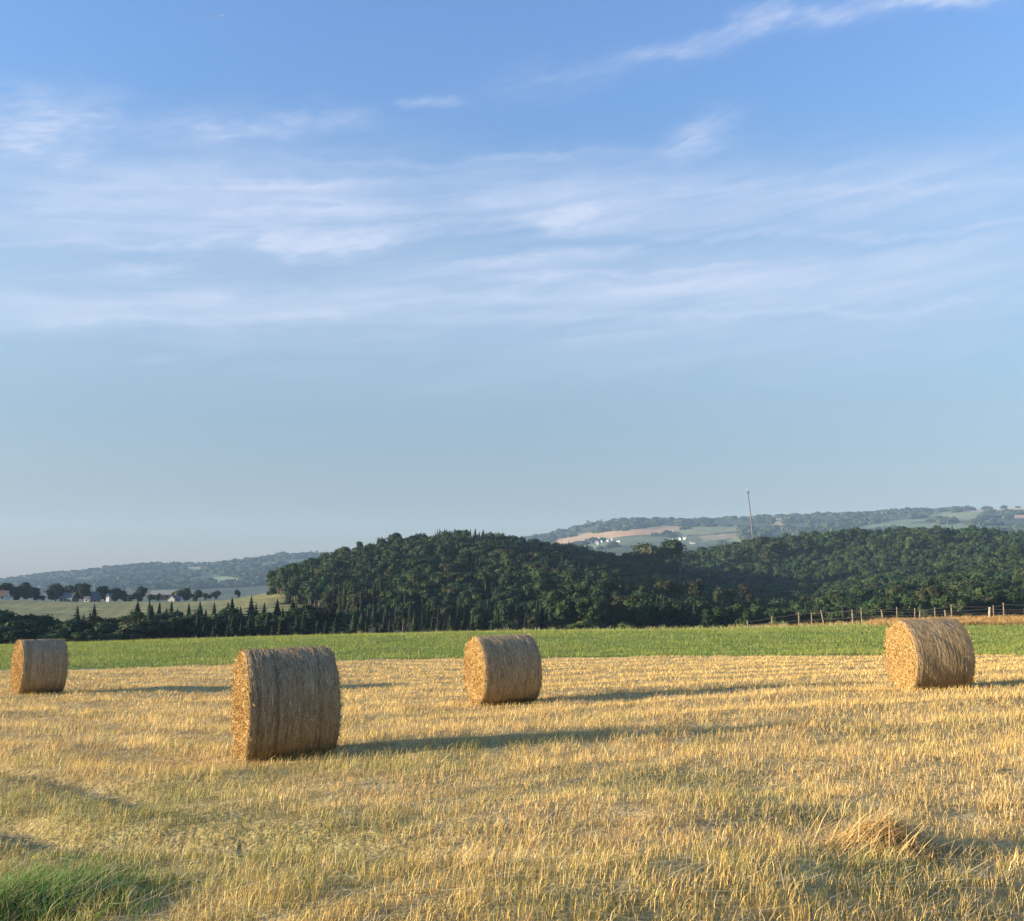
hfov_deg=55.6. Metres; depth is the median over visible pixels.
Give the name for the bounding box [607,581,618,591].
broadleaf tree
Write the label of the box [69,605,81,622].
spruce tree
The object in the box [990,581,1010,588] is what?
broadleaf tree
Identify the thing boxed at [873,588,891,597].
broadleaf tree
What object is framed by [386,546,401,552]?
broadleaf tree
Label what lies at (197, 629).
spruce tree
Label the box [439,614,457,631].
spruce tree
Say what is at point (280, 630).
spruce tree
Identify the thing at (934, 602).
broadleaf tree
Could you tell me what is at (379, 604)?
spruce tree
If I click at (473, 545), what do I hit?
broadleaf tree
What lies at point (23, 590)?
broadleaf tree
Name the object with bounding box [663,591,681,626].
broadleaf tree
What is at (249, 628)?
spruce tree
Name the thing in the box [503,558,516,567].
broadleaf tree
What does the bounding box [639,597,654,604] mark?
broadleaf tree
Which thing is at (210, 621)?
broadleaf tree
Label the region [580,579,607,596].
broadleaf tree
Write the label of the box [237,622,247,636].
spruce tree
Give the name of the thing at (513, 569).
broadleaf tree
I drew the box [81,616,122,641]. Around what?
broadleaf tree
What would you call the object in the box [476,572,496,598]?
broadleaf tree
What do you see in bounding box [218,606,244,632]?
broadleaf tree
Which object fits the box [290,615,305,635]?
spruce tree
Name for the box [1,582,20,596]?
broadleaf tree
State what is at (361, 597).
spruce tree
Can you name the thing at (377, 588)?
spruce tree
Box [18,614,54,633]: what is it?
broadleaf tree
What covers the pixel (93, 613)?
spruce tree
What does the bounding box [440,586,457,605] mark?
broadleaf tree
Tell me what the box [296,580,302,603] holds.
spruce tree
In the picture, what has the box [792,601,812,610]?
broadleaf tree
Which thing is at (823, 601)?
broadleaf tree
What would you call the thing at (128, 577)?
distant woods
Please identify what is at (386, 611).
spruce tree
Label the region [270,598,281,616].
spruce tree
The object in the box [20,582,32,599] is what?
broadleaf tree
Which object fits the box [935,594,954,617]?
broadleaf tree
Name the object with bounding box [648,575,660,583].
broadleaf tree
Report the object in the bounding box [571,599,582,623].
broadleaf tree
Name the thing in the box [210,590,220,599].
broadleaf tree
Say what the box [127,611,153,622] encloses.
broadleaf tree
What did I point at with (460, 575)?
broadleaf tree
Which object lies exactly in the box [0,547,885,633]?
valley land
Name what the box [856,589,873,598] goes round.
broadleaf tree
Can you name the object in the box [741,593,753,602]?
pine tree
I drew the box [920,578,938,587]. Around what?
broadleaf tree
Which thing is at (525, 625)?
spruce tree
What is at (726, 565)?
forest
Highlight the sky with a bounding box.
[0,0,1023,577]
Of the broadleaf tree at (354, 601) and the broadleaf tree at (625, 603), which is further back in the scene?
the broadleaf tree at (354, 601)
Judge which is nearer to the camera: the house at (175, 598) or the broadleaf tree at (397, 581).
the broadleaf tree at (397, 581)
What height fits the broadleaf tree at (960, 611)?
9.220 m
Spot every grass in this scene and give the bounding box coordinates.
[727,613,1023,627]
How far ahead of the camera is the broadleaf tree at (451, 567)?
441.55 m
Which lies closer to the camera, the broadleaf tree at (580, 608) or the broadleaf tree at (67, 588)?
the broadleaf tree at (580, 608)
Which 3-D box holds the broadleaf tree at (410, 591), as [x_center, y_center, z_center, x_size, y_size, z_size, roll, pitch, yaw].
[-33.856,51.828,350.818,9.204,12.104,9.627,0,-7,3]
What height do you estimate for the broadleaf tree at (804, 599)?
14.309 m
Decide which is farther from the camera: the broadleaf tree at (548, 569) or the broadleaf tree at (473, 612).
the broadleaf tree at (548, 569)
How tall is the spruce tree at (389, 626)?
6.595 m
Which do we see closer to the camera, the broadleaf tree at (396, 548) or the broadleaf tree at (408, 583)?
the broadleaf tree at (408, 583)
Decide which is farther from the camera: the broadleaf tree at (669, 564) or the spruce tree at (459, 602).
the broadleaf tree at (669, 564)
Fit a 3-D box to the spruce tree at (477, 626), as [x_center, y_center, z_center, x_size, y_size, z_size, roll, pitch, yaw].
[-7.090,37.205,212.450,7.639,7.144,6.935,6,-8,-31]
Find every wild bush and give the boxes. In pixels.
[268,587,275,593]
[550,625,571,629]
[563,619,594,629]
[590,620,603,630]
[615,621,634,629]
[636,626,652,629]
[690,623,706,628]
[762,620,781,626]
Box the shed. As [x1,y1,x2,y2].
[83,596,91,601]
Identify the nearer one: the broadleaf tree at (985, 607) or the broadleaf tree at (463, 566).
the broadleaf tree at (985, 607)
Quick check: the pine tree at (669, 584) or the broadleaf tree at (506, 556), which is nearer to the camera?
the pine tree at (669, 584)
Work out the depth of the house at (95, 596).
549.17 m
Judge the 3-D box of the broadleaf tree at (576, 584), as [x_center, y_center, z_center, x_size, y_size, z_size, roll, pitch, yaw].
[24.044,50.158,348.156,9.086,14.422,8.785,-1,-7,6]
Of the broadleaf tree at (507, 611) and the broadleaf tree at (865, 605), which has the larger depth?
the broadleaf tree at (865, 605)
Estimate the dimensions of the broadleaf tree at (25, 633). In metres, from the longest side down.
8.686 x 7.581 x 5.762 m
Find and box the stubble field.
[0,655,1023,920]
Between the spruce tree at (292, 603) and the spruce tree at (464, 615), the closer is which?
the spruce tree at (292, 603)
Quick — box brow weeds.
[143,618,887,639]
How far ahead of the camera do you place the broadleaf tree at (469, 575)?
382.80 m
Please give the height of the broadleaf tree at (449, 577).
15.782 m
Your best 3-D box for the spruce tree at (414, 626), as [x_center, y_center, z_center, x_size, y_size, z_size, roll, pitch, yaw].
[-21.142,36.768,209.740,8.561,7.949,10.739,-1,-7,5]
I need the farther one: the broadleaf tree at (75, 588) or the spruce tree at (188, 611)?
the broadleaf tree at (75, 588)
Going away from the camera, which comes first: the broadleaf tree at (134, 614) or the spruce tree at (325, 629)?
the spruce tree at (325, 629)
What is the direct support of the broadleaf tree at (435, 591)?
on the valley land
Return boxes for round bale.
[8,638,69,693]
[228,644,345,762]
[461,632,544,705]
[882,617,976,689]
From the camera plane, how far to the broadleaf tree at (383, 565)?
450.48 m
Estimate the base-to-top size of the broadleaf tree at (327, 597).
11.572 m
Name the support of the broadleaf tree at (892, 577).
on the valley land
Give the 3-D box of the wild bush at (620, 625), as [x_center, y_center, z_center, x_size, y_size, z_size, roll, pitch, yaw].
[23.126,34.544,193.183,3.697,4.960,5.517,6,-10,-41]
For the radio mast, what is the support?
on the valley land
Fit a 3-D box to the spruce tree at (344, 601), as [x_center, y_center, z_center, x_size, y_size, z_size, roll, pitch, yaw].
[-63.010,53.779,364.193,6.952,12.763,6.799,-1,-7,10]
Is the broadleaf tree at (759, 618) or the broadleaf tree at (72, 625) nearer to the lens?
the broadleaf tree at (72, 625)
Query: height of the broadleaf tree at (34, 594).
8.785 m
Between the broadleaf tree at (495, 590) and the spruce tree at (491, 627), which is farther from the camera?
the broadleaf tree at (495, 590)
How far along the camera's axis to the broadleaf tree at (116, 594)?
548.54 m
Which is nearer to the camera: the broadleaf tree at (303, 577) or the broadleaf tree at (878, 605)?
the broadleaf tree at (878, 605)
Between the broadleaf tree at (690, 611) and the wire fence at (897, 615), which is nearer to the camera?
the wire fence at (897, 615)
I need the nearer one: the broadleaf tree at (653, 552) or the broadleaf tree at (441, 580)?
the broadleaf tree at (441, 580)
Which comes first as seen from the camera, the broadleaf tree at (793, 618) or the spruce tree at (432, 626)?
the spruce tree at (432, 626)
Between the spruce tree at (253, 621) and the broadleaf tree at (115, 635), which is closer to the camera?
the broadleaf tree at (115, 635)
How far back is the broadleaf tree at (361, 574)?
428.88 m
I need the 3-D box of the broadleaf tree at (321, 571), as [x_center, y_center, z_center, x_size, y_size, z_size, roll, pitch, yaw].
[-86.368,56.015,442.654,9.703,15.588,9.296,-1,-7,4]
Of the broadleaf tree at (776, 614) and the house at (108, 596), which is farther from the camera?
the house at (108, 596)
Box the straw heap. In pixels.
[767,789,1004,866]
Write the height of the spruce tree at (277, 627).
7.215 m
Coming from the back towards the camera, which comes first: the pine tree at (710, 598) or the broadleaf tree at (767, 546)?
the broadleaf tree at (767, 546)
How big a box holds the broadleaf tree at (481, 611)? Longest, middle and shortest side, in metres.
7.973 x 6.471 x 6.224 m
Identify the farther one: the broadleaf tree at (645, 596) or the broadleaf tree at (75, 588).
the broadleaf tree at (75, 588)
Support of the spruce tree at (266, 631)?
on the valley land
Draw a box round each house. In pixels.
[0,589,10,599]
[58,591,79,601]
[90,590,100,601]
[105,593,111,601]
[167,594,180,601]
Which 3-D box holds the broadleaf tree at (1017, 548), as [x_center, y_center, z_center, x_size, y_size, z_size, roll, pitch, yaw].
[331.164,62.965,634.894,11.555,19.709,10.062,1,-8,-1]
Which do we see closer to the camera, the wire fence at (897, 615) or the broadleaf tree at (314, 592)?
the wire fence at (897, 615)
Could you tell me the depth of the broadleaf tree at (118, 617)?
241.20 m
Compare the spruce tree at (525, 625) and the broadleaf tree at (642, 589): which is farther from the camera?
the broadleaf tree at (642, 589)
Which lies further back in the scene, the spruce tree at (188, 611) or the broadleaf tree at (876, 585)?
the broadleaf tree at (876, 585)
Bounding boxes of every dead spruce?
[484,579,487,599]
[839,603,846,622]
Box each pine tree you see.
[632,585,640,592]
[653,579,664,592]
[663,578,674,593]
[672,582,688,595]
[687,579,705,595]
[687,582,699,597]
[708,591,719,600]
[711,586,724,606]
[724,588,734,605]
[738,584,749,602]
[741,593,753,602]
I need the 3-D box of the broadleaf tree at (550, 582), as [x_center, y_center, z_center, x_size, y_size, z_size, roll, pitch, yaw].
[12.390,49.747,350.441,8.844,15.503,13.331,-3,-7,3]
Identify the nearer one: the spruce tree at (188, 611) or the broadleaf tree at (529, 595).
the spruce tree at (188, 611)
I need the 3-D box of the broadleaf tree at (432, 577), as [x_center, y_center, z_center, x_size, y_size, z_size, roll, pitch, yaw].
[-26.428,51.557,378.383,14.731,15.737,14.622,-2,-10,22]
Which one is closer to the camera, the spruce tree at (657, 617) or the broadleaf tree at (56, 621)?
the broadleaf tree at (56, 621)
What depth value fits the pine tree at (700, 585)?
352.81 m
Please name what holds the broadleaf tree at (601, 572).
on the valley land
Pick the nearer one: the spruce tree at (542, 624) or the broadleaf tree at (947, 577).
the spruce tree at (542, 624)
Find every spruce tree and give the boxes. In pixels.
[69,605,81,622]
[87,603,100,617]
[129,601,140,619]
[141,606,172,633]
[156,602,161,613]
[168,601,173,611]
[177,627,186,638]
[187,604,192,614]
[191,614,205,637]
[196,602,203,615]
[198,626,209,637]
[209,621,223,636]
[210,602,216,616]
[211,625,219,637]
[221,614,243,636]
[221,624,234,637]
[229,597,233,607]
[237,606,245,634]
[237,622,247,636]
[242,595,259,614]
[243,613,257,636]
[244,615,259,634]
[254,615,266,635]
[256,613,275,635]
[260,602,267,612]
[268,624,278,636]
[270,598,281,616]
[274,620,285,635]
[275,619,283,633]
[279,574,293,603]
[285,597,300,612]
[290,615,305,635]
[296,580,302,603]
[299,611,310,634]
[300,621,306,634]
[308,620,322,634]
[321,599,335,634]
[322,621,330,634]
[328,617,343,634]
[329,598,351,632]
[336,588,346,612]
[338,617,349,634]
[344,588,350,612]
[345,613,362,633]
[356,612,373,632]
[357,603,375,627]
[358,593,365,614]
[362,623,369,634]
[365,604,371,626]
[369,600,380,627]
[370,584,378,609]
[373,623,380,633]
[375,582,379,609]
[376,595,388,624]
[378,577,383,591]
[378,611,387,632]
[383,621,393,632]
[385,606,391,625]
[387,577,391,590]
[391,598,402,628]
[394,601,401,629]
[402,600,419,630]
[406,612,424,632]
[416,597,430,626]
[418,609,428,628]
[428,615,436,631]
[434,605,444,630]
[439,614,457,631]
[453,597,461,626]
[453,609,462,630]
[458,617,471,631]
[459,601,469,627]
[467,614,475,630]
[472,614,482,631]
[481,604,489,630]
[488,602,503,629]
[488,621,496,630]
[493,612,505,629]
[504,618,513,629]
[512,621,522,630]
[513,603,521,628]
[518,606,523,625]
[523,614,528,629]
[532,599,539,621]
[537,602,547,628]
[647,596,661,626]
[659,597,675,626]
[673,599,679,625]
[675,597,687,627]
[685,600,690,626]
[688,599,700,626]
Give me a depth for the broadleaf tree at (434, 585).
366.56 m
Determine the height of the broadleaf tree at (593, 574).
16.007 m
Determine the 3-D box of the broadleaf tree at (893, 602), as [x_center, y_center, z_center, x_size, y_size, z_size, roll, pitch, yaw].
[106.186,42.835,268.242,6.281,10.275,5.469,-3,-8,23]
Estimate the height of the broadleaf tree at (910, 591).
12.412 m
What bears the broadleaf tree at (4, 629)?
on the valley land
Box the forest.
[265,524,1023,628]
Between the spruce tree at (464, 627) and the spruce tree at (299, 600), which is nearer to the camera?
the spruce tree at (464, 627)
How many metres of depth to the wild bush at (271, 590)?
491.13 m
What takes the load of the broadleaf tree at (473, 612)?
on the valley land
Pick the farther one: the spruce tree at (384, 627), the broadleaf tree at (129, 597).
the broadleaf tree at (129, 597)
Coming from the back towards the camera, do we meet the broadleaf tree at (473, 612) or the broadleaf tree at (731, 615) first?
the broadleaf tree at (473, 612)
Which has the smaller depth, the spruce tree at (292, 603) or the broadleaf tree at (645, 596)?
the spruce tree at (292, 603)
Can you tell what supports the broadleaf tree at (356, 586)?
on the valley land
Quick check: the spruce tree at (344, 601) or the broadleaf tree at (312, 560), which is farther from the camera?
the broadleaf tree at (312, 560)
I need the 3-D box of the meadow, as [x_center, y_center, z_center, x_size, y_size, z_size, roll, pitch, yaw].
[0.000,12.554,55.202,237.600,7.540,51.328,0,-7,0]
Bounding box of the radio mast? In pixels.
[747,488,753,538]
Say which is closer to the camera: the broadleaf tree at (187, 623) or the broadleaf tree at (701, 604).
the broadleaf tree at (187, 623)
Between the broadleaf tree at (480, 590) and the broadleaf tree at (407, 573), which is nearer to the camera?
the broadleaf tree at (480, 590)
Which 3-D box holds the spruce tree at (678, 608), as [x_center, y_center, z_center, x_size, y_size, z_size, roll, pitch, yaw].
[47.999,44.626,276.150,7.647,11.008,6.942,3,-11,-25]
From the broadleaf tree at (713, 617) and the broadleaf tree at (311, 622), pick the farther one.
the broadleaf tree at (713, 617)
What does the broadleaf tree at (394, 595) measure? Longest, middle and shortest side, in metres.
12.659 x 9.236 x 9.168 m
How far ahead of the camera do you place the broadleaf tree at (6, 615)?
223.40 m
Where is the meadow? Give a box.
[0,624,1023,670]
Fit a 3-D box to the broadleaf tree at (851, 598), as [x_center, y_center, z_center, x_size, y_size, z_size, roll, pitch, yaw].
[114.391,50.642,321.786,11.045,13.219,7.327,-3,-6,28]
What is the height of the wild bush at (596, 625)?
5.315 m
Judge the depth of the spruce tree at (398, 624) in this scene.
307.83 m
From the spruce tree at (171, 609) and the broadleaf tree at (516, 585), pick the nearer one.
the spruce tree at (171, 609)
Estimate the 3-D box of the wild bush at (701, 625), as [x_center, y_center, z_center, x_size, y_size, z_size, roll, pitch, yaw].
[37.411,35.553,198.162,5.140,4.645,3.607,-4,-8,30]
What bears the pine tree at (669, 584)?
on the valley land
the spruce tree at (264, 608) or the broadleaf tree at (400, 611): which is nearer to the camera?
the spruce tree at (264, 608)
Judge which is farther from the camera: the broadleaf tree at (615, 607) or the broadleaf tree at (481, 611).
the broadleaf tree at (481, 611)
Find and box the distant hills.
[10,508,1023,601]
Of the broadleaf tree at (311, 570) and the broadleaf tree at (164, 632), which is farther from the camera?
the broadleaf tree at (311, 570)
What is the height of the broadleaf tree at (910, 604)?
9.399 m
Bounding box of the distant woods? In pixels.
[0,505,1023,592]
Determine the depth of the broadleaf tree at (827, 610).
276.71 m
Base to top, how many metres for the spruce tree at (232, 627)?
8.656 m
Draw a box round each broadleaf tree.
[0,609,25,644]
[0,611,21,625]
[0,626,15,643]
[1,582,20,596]
[3,627,43,644]
[11,585,26,599]
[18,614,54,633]
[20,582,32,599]
[20,613,48,625]
[26,587,40,600]
[35,628,68,638]
[43,618,63,627]
[45,583,65,600]
[46,619,88,641]
[64,584,73,591]
[67,628,94,642]
[69,583,80,598]
[74,582,91,601]
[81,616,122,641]
[85,621,119,640]
[98,630,126,641]
[100,586,111,601]
[110,587,124,601]
[116,619,160,640]
[117,615,137,621]
[120,590,127,601]
[126,594,135,600]
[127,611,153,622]
[132,586,147,601]
[138,619,174,639]
[140,613,169,620]
[146,594,154,601]
[155,593,160,601]
[158,610,183,617]
[162,614,209,637]
[171,589,183,596]
[180,588,191,601]
[188,589,201,600]
[191,613,225,636]
[202,593,210,599]
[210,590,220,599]
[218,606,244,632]
[234,589,240,598]
[238,610,257,629]
[243,616,263,634]
[257,612,285,635]
[261,615,294,635]
[267,572,278,593]
[279,569,293,589]
[280,564,298,578]
[280,573,292,588]
[281,581,301,599]
[284,604,311,616]
[286,616,316,633]
[291,572,307,586]
[298,576,319,605]
[299,606,330,634]
[304,557,322,565]
[306,566,321,576]
[306,585,324,606]
[307,575,331,605]
[313,566,332,578]
[318,602,337,630]
[319,588,338,605]
[323,571,347,579]
[336,611,371,624]
[337,546,351,558]
[340,578,370,598]
[343,614,351,628]
[346,569,365,579]
[347,592,369,612]
[355,555,375,564]
[357,586,375,604]
[361,548,375,557]
[373,554,381,560]
[376,561,388,572]
[386,532,402,542]
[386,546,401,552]
[386,589,410,609]
[388,562,402,574]
[392,577,407,591]
[394,606,413,631]
[395,581,412,591]
[398,559,414,569]
[398,601,419,614]
[402,543,423,555]
[405,570,420,577]
[407,587,430,615]
[410,559,427,570]
[413,580,439,590]
[414,581,431,590]
[415,591,436,609]
[424,593,438,614]
[425,557,439,566]
[427,601,441,612]
[429,572,442,584]
[430,588,440,616]
[430,604,448,622]
[436,576,454,585]
[437,591,451,605]
[438,562,458,572]
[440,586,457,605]
[440,596,456,621]
[442,572,469,582]
[443,573,466,582]
[448,605,464,619]
[454,583,471,597]
[455,558,471,574]
[458,589,475,619]
[463,580,482,587]
[465,542,478,562]
[466,571,477,581]
[469,587,483,599]
[470,609,483,626]
[471,606,492,622]
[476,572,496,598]
[478,554,496,565]
[486,571,509,577]
[488,549,507,560]
[488,573,515,586]
[489,585,508,598]
[489,600,506,612]
[492,591,513,600]
[493,566,505,573]
[498,576,511,587]
[498,603,515,624]
[499,550,516,563]
[502,572,520,578]
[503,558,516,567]
[505,582,521,590]
[505,595,520,603]
[506,566,525,574]
[512,588,536,602]
[521,572,530,580]
[522,601,535,614]
[523,614,540,629]
[527,563,547,569]
[528,551,544,560]
[529,569,547,583]
[532,581,557,600]
[533,577,557,593]
[539,566,560,572]
[540,557,557,567]
[543,599,558,627]
[547,602,557,626]
[548,589,574,627]
[558,584,576,597]
[561,559,583,569]
[565,574,580,581]
[567,580,589,588]
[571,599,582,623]
[574,597,595,621]
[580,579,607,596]
[585,599,610,623]
[586,570,602,581]
[591,589,610,625]
[596,569,613,576]
[596,580,611,588]
[600,572,615,583]
[601,598,622,625]
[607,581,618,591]
[610,567,625,577]
[614,594,637,622]
[616,609,627,625]
[619,550,649,565]
[622,600,633,625]
[625,594,648,627]
[626,602,645,625]
[631,542,677,573]
[634,607,653,625]
[636,584,656,593]
[638,593,657,625]
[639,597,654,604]
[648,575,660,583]
[655,594,668,599]
[658,539,684,577]
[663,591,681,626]
[666,599,689,627]
[685,604,703,622]
[692,600,714,627]
[700,605,727,626]
[720,605,736,627]
[732,601,750,607]
[732,603,754,625]
[737,605,767,625]
[750,536,784,561]
[751,597,771,608]
[756,616,761,626]
[759,609,784,624]
[768,537,788,556]
[769,596,788,603]
[772,602,787,608]
[778,588,797,597]
[783,609,806,624]
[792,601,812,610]
[799,595,815,604]
[805,610,820,625]
[812,603,832,612]
[812,609,828,623]
[813,591,825,596]
[813,592,834,606]
[817,586,833,591]
[822,606,837,622]
[828,591,849,606]
[839,593,868,605]
[849,586,860,592]
[855,603,872,614]
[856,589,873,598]
[858,608,865,622]
[859,565,873,574]
[863,602,886,621]
[866,586,885,596]
[866,598,876,605]
[867,582,887,587]
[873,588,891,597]
[884,582,918,594]
[884,595,901,608]
[884,597,906,618]
[887,574,906,581]
[892,589,909,595]
[902,599,918,618]
[905,588,918,593]
[914,597,929,617]
[915,584,942,615]
[917,603,933,617]
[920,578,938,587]
[929,595,940,613]
[930,594,945,616]
[934,572,952,583]
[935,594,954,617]
[936,584,947,592]
[947,574,969,584]
[948,580,981,589]
[949,595,970,617]
[964,584,976,590]
[966,596,981,615]
[971,583,1002,614]
[975,594,998,616]
[980,559,993,564]
[980,602,1002,616]
[986,587,1015,616]
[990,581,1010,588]
[1002,592,1023,616]
[1009,585,1023,593]
[1010,542,1023,554]
[1014,586,1020,592]
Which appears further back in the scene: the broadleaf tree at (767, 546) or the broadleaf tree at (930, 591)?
the broadleaf tree at (767, 546)
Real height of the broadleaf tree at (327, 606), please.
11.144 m
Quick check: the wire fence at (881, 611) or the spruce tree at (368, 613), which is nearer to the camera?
the wire fence at (881, 611)
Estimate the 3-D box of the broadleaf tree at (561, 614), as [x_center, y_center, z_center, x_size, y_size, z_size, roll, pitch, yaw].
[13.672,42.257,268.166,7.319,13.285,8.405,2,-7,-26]
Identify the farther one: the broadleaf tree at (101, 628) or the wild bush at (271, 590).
the wild bush at (271, 590)
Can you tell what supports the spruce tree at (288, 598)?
on the valley land
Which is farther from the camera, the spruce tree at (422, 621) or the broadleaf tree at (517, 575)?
the broadleaf tree at (517, 575)
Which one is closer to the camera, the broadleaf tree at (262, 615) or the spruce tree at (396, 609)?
the broadleaf tree at (262, 615)
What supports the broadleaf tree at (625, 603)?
on the valley land
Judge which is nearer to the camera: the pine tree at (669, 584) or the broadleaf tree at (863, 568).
the pine tree at (669, 584)
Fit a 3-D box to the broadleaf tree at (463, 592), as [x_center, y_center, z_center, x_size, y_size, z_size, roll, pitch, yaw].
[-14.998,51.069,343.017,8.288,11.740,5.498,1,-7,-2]
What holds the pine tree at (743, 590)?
on the valley land
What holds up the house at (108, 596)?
on the valley land
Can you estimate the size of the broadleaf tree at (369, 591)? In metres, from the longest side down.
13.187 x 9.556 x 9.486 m
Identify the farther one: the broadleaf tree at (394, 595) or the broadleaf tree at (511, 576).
the broadleaf tree at (511, 576)
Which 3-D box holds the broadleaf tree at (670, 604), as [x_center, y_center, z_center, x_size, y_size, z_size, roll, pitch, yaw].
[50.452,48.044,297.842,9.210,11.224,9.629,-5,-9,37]
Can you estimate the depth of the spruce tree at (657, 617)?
269.44 m
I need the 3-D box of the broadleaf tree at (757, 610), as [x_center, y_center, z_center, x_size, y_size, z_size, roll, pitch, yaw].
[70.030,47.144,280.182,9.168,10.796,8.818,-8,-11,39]
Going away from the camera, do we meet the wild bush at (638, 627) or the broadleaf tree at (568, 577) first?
the wild bush at (638, 627)
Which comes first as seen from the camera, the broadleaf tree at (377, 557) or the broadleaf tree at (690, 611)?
the broadleaf tree at (690, 611)
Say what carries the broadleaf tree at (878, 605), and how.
on the valley land
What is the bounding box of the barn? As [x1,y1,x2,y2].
[150,590,175,599]
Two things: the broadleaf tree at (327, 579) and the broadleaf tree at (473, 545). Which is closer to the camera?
the broadleaf tree at (327, 579)
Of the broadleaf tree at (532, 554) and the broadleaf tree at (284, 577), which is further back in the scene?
the broadleaf tree at (532, 554)
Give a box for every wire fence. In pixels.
[747,607,1005,625]
[811,603,1004,624]
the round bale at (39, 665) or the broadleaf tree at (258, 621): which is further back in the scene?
the broadleaf tree at (258, 621)
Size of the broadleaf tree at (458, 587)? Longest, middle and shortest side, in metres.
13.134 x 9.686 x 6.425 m
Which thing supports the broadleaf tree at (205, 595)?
on the valley land
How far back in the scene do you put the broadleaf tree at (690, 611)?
277.84 m
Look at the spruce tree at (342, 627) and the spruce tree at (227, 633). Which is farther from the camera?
the spruce tree at (342, 627)
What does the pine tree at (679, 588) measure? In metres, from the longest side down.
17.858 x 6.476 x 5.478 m
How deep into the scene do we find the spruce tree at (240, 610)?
237.84 m
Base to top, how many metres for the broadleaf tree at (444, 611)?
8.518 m
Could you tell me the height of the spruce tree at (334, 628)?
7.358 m
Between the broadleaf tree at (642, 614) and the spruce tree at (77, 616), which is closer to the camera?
the spruce tree at (77, 616)
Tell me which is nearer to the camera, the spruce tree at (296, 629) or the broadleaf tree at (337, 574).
the spruce tree at (296, 629)
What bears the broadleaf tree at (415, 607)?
on the valley land
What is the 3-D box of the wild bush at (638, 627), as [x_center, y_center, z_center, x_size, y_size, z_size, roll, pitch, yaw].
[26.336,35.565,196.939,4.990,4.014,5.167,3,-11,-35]
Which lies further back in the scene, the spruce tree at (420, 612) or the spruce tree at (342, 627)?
the spruce tree at (420, 612)
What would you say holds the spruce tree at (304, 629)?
on the valley land
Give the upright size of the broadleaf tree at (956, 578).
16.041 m
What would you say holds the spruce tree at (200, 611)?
on the valley land
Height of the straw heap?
0.414 m
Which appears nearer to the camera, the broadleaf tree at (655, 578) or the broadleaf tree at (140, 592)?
the broadleaf tree at (655, 578)
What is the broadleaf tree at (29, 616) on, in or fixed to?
on the valley land
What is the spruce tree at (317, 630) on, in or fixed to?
on the valley land
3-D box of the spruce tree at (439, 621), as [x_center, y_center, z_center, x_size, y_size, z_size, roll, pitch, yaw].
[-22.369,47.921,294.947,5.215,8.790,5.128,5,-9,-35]
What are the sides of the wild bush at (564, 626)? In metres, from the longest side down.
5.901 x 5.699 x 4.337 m
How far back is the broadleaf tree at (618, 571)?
462.32 m
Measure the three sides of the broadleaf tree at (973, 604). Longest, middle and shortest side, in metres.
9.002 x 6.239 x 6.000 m
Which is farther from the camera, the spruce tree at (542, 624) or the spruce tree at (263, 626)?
the spruce tree at (542, 624)
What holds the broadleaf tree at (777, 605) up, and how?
on the valley land
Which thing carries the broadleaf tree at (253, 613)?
on the valley land
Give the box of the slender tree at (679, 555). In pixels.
[674,544,686,579]
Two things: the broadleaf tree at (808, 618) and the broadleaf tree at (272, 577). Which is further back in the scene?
the broadleaf tree at (272, 577)
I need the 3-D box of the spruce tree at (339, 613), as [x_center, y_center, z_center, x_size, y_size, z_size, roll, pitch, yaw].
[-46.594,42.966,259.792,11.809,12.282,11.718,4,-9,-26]
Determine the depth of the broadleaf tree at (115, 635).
210.69 m
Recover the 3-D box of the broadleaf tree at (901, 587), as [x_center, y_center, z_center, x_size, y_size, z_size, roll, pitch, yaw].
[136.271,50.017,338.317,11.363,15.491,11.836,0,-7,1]
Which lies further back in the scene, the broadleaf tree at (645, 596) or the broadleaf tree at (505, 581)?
the broadleaf tree at (505, 581)
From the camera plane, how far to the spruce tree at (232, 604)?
259.00 m
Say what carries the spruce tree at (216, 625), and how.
on the valley land
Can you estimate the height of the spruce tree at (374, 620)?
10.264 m
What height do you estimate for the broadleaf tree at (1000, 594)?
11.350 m
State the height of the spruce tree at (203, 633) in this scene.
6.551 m
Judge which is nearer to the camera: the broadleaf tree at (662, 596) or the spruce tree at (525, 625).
the spruce tree at (525, 625)
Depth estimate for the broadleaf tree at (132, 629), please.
214.32 m
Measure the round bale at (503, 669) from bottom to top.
1.388 m
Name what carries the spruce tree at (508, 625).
on the valley land
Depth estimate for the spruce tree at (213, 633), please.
210.34 m
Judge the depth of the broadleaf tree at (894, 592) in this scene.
319.53 m
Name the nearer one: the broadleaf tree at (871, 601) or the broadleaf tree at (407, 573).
the broadleaf tree at (871, 601)
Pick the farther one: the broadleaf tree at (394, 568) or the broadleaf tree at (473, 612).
the broadleaf tree at (394, 568)
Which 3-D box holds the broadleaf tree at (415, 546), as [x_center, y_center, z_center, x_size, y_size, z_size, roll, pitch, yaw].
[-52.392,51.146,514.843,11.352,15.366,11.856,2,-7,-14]
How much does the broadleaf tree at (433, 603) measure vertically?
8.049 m
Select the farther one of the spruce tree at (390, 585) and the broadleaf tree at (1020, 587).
the spruce tree at (390, 585)
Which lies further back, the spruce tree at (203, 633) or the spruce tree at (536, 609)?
the spruce tree at (536, 609)
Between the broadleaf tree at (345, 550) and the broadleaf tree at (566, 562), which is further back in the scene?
the broadleaf tree at (345, 550)
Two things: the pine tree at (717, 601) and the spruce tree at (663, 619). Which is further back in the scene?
the pine tree at (717, 601)
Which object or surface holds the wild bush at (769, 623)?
on the valley land
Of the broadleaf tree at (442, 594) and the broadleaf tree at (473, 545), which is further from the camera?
the broadleaf tree at (473, 545)

